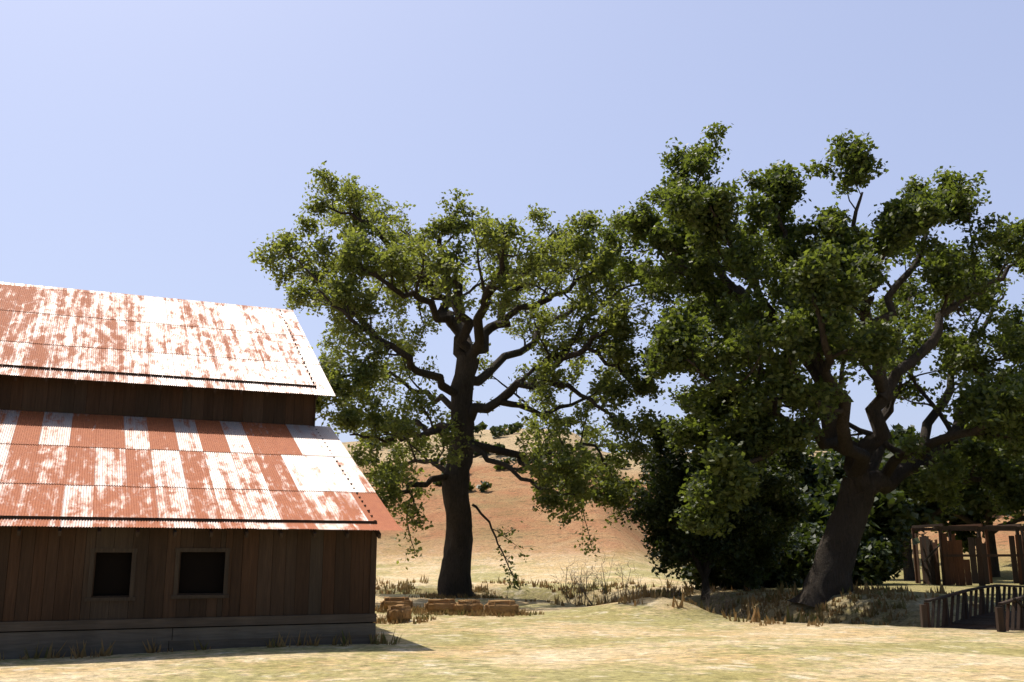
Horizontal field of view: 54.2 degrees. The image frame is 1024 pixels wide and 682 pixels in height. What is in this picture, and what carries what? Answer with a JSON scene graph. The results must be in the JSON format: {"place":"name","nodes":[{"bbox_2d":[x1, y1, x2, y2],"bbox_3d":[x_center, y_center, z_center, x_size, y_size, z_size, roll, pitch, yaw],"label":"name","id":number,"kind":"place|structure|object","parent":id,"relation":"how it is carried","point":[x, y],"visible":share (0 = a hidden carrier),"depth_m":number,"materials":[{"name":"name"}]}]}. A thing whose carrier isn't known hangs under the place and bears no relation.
{"place":"outdoors","nodes":[
{"label":"outdoors","id":0,"kind":"place"},
{"bbox_2d":[0,428,1023,681],"bbox_3d":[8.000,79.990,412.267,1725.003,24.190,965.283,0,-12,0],"label":"terrain","id":1,"kind":"structure","parent":0,"point":[654,640],"depth_m":20.73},
{"bbox_2d":[0,613,376,658],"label":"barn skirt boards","id":2,"kind":"object","parent":1,"relation":"on","point":[13,645],"visible":0.82,"depth_m":17.34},
{"bbox_2d":[0,310,380,650],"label":"barn walls","id":3,"kind":"structure","parent":1,"relation":"on","point":[349,566],"depth_m":18.16,"materials":[{"name":"brown wood"}]},
{"bbox_2d":[0,283,334,395],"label":"upper roof","id":4,"kind":"structure","parent":3,"relation":"on","point":[54,328],"depth_m":25.99,"materials":[{"name":"silver metal"}]},
{"bbox_2d":[0,282,293,311],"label":"barn roof","id":5,"kind":"structure","parent":4,"relation":"on","point":[98,292],"depth_m":29.31,"materials":[{"name":"silver metal"}]},
{"bbox_2d":[0,409,402,530],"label":"barn roof","id":6,"kind":"structure","parent":3,"relation":"on","point":[71,464],"depth_m":20.12,"materials":[{"name":"red metal"}]},
{"bbox_2d":[380,596,412,609],"bbox_3d":[-3.451,7.867,29.916,0.981,0.424,0.497,1,-11,-12],"label":"hay bale","id":7,"kind":"object","parent":1,"relation":"on","point":[388,601],"visible":0.71,"depth_m":29.76,"materials":[{"name":"plant"}]},
{"bbox_2d":[386,604,411,622],"bbox_3d":[-2.901,6.999,25.701,0.480,0.448,1.038,-1,-13,10],"label":"hay bale","id":8,"kind":"object","parent":1,"relation":"on","point":[395,612],"visible":0.91,"depth_m":25.36,"materials":[{"name":"plant"}]},
{"bbox_2d":[424,599,457,612],"bbox_3d":[-2.050,7.726,29.124,1.010,0.423,0.477,0,-12,-5],"label":"hay bale","id":9,"kind":"object","parent":1,"relation":"on","point":[433,605],"visible":0.71,"depth_m":28.95,"materials":[{"name":"plant"}]},
{"bbox_2d":[0,585,903,660],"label":"yard weeds","id":10,"kind":"object","parent":1,"relation":"on","point":[418,611],"visible":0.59,"depth_m":26.59,"materials":[{"name":"beige plant"}]},
{"bbox_2d":[248,161,665,598],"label":"oak tree","id":11,"kind":"object","parent":1,"relation":"on","point":[610,496],"depth_m":40.84,"materials":[{"name":"green plant"}]},
{"bbox_2d":[454,599,483,613],"bbox_3d":[-1.248,7.723,29.020,0.539,0.415,0.990,-6,-14,27],"label":"hay bale","id":12,"kind":"object","parent":1,"relation":"on","point":[467,604],"visible":0.79,"depth_m":28.76,"materials":[{"name":"plant"}]},
{"bbox_2d":[484,600,518,615],"bbox_3d":[-0.300,7.600,28.486,0.996,0.430,0.519,2,-11,-8],"label":"hay bale","id":13,"kind":"object","parent":1,"relation":"on","point":[509,606],"visible":0.85,"depth_m":28.30,"materials":[{"name":"plant"}]},
{"bbox_2d":[551,559,605,604],"bbox_3d":[2.538,9.555,38.250,1.992,2.542,2.385,8,-15,-33],"label":"dry shrub","id":14,"kind":"object","parent":1,"relation":"on","point":[575,599],"visible":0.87,"depth_m":38.50,"materials":[{"name":"brown plant"}]},
{"bbox_2d":[564,554,643,604],"bbox_3d":[3.137,9.006,35.797,2.868,2.931,3.124,-10,-16,39],"label":"dry shrub","id":15,"kind":"object","parent":1,"relation":"on","point":[586,597],"visible":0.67,"depth_m":35.93,"materials":[{"name":"plant"}]},
{"bbox_2d":[602,579,662,602],"bbox_3d":[4.212,10.125,37.296,2.513,2.487,2.450,11,-16,-41],"label":"dry shrub","id":16,"kind":"object","parent":1,"relation":"on","point":[628,593],"visible":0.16,"depth_m":38.27,"materials":[{"name":"beige plant"}]},
{"bbox_2d":[615,576,690,597],"bbox_3d":[4.843,9.141,34.147,2.602,2.558,2.969,0,-12,0],"label":"dry shrub","id":17,"kind":"object","parent":1,"relation":"on","point":[658,583],"visible":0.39,"depth_m":33.58,"materials":[{"name":"brown plant"}]},
{"bbox_2d":[361,416,1023,527],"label":"trees","id":18,"kind":"object","parent":1,"relation":"on","point":[500,430],"visible":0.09,"depth_m":139.29,"materials":[{"name":"green plant"}]},
{"bbox_2d":[376,575,1011,626],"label":"dry grass","id":19,"kind":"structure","parent":1,"relation":"on","point":[407,586],"depth_m":32.34,"materials":[{"name":"beige plant"}]},
{"bbox_2d":[664,576,723,611],"bbox_3d":[5.780,8.716,32.159,2.329,2.284,3.071,-4,-13,20],"label":"dry shrub wood","id":20,"kind":"object","parent":1,"relation":"on","point":[718,594],"visible":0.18,"depth_m":32.45,"materials":[{"name":"brown plant"}]},
{"bbox_2d":[614,405,801,600],"bbox_3d":[7.545,6.238,40.319,8.306,8.286,5.069,-7,-14,29],"label":"dark bush","id":21,"kind":"object","parent":1,"relation":"on","point":[653,503],"depth_m":39.50,"materials":[{"name":"green plant"}]},
{"bbox_2d":[680,562,768,589],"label":"scrub foliage","id":22,"kind":"object","parent":1,"relation":"on","point":[715,577],"depth_m":43.88,"materials":[{"name":"green plant"}]},
{"bbox_2d":[702,580,760,618],"bbox_3d":[6.524,8.420,30.847,2.338,1.993,2.167,0,-12,0],"label":"dry shrub","id":23,"kind":"object","parent":1,"relation":"on","point":[725,596],"visible":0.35,"depth_m":30.85,"materials":[{"name":"brown plant"}]},
{"bbox_2d":[688,443,813,589],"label":"bush","id":24,"kind":"object","parent":1,"relation":"on","point":[772,543],"visible":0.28,"depth_m":40.56,"materials":[{"name":"green plant"}]},
{"bbox_2d":[760,531,819,587],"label":"scrub foliage","id":25,"kind":"object","parent":1,"relation":"on","point":[787,573],"depth_m":45.00,"materials":[{"name":"green plant"}]},
{"bbox_2d":[791,483,815,504],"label":"oak tree foliage","id":26,"kind":"object","parent":1,"relation":"on","point":[805,489],"depth_m":56.37,"materials":[{"name":"green plant"}]},
{"bbox_2d":[585,121,1023,608],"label":"oak tree","id":27,"kind":"object","parent":1,"relation":"on","point":[899,226],"depth_m":32.31,"materials":[{"name":"green plant"}]},
{"bbox_2d":[787,521,824,585],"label":"scrub foliage","id":28,"kind":"object","parent":1,"relation":"on","point":[805,528],"depth_m":47.60,"materials":[{"name":"green plant"}]},
{"bbox_2d":[790,447,846,501],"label":"bush","id":29,"kind":"object","parent":1,"relation":"on","point":[833,469],"visible":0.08,"depth_m":65.52,"materials":[{"name":"green plant"}]},
{"bbox_2d":[819,438,856,475],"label":"oak tree foliage","id":30,"kind":"object","parent":1,"relation":"on","point":[836,454],"visible":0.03,"depth_m":79.17,"materials":[{"name":"green plant"}]},
{"bbox_2d":[795,478,919,545],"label":"bush","id":31,"kind":"object","parent":1,"relation":"on","point":[894,506],"visible":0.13,"depth_m":51.42,"materials":[{"name":"green plant"}]},
{"bbox_2d":[852,533,895,584],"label":"scrub foliage","id":32,"kind":"object","parent":1,"relation":"on","point":[877,563],"depth_m":48.51,"materials":[{"name":"green plant"}]},
{"bbox_2d":[861,519,912,583],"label":"scrub foliage","id":33,"kind":"object","parent":1,"relation":"on","point":[897,549],"depth_m":50.86,"materials":[{"name":"green plant"}]},
{"bbox_2d":[879,423,995,580],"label":"tree","id":34,"kind":"object","parent":1,"relation":"on","point":[971,497],"depth_m":59.36,"materials":[{"name":"green plant"}]},
{"bbox_2d":[911,523,1023,585],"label":"wooden shed","id":35,"kind":"structure","parent":1,"relation":"on","point":[957,569],"depth_m":50.06,"materials":[{"name":"brown wood"}]},
{"bbox_2d":[919,584,1023,631],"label":"foot bridge","id":36,"kind":"structure","parent":1,"relation":"on","point":[1000,619],"depth_m":23.87,"materials":[{"name":"brown wood"}]},
{"bbox_2d":[1013,597,1023,607],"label":"fence rail","id":37,"kind":"object","parent":36,"relation":"attached to","point":[1018,602],"visible":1,"depth_m":22.54,"materials":[{"name":"grey"}]},
{"bbox_2d":[930,492,1023,576],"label":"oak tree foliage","id":38,"kind":"object","parent":1,"relation":"on","point":[979,509],"depth_m":64.57,"materials":[{"name":"green plant"}]},
{"bbox_2d":[0,0,1023,452],"label":"sky","id":39,"kind":"structure","parent":0,"point":[146,146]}
]}

